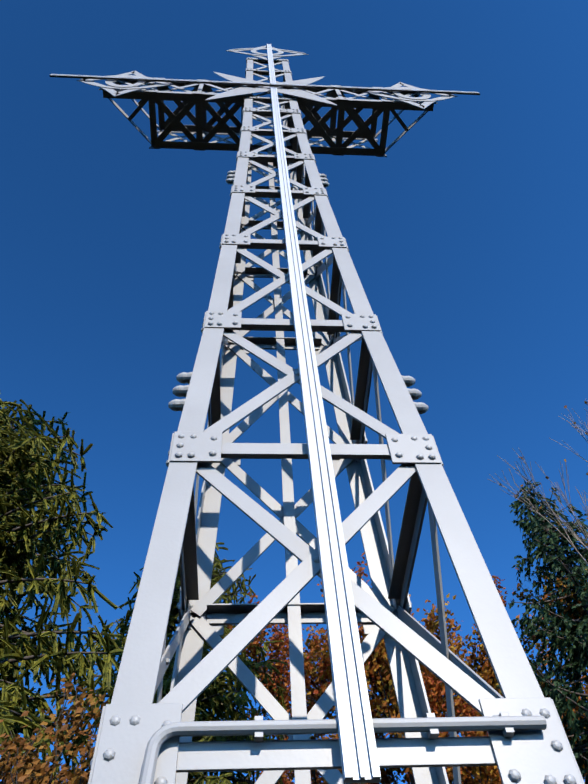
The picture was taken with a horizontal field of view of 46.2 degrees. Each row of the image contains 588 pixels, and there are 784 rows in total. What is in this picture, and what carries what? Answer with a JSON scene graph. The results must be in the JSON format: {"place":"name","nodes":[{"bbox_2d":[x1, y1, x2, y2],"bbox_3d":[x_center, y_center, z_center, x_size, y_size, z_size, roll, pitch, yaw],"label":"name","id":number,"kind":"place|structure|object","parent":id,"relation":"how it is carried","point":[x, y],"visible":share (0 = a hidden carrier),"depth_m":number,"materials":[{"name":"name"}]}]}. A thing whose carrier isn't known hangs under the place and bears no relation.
{"place":"outdoors","nodes":[
{"label":"outdoors","id":0,"kind":"place"},
{"bbox_2d":[0,0,587,783],"label":"sky","id":1,"kind":"structure","parent":0,"point":[467,242],"materials":[{"name":"blue"}]},
{"bbox_2d":[77,45,584,783],"bbox_3d":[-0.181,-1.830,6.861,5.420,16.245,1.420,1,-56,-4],"label":"lattice tower","id":2,"kind":"structure","parent":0,"point":[143,737],"depth_m":3.12,"materials":[{"name":"white metal"}]},
{"bbox_2d":[50,44,479,783],"bbox_3d":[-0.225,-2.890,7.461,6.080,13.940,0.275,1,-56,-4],"label":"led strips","id":3,"kind":"object","parent":2,"relation":"attached to","point":[358,754],"visible":1,"depth_m":2.40,"materials":[{"name":"white"}]},
{"label":"ground","id":4,"kind":"structure","parent":0,"visible":0},
{"bbox_2d":[0,673,108,783],"bbox_3d":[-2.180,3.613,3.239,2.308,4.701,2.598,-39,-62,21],"label":"shrub","id":5,"kind":"object","parent":4,"relation":"on","point":[21,764],"visible":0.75,"depth_m":4.56,"materials":[{"name":"brown plant"}]},
{"bbox_2d":[0,393,132,782],"bbox_3d":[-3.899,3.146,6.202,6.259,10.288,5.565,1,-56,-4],"label":"tree","id":6,"kind":"object","parent":4,"relation":"on","point":[24,461],"visible":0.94,"depth_m":7.56,"materials":[{"name":"green plant"}]},
{"bbox_2d":[40,542,311,783],"bbox_3d":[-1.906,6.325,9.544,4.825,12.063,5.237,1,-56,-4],"label":"tree","id":7,"kind":"object","parent":4,"relation":"on","point":[217,699],"visible":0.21,"depth_m":11.22,"materials":[{"name":"green plant"}]},
{"bbox_2d":[221,552,540,783],"bbox_3d":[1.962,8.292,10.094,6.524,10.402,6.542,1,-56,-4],"label":"tree","id":8,"kind":"object","parent":4,"relation":"on","point":[288,777],"visible":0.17,"depth_m":11.81,"materials":[{"name":"brown plant"}]},
{"bbox_2d":[284,585,587,783],"bbox_3d":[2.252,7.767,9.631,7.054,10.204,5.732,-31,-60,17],"label":"tree","id":9,"kind":"object","parent":4,"relation":"on","point":[482,774],"visible":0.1,"depth_m":11.37,"materials":[{"name":"brown plant"}]},
{"bbox_2d":[448,559,587,783],"bbox_3d":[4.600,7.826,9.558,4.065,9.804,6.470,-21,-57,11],"label":"tree","id":10,"kind":"object","parent":4,"relation":"on","point":[521,597],"visible":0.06,"depth_m":11.73,"materials":[{"name":"plant"}]},
{"bbox_2d":[488,345,587,564],"bbox_3d":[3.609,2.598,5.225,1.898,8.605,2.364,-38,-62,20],"label":"bare birch tree","id":11,"kind":"object","parent":4,"relation":"on","point":[531,486],"visible":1,"depth_m":7.01,"materials":[{"name":"brown plant"}]},
{"bbox_2d":[497,479,587,783],"bbox_3d":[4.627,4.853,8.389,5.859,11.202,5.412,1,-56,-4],"label":"tree","id":12,"kind":"object","parent":4,"relation":"on","point":[538,525],"visible":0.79,"depth_m":10.63,"materials":[{"name":"green leaves"},{"name":"brown bark"}]}
]}

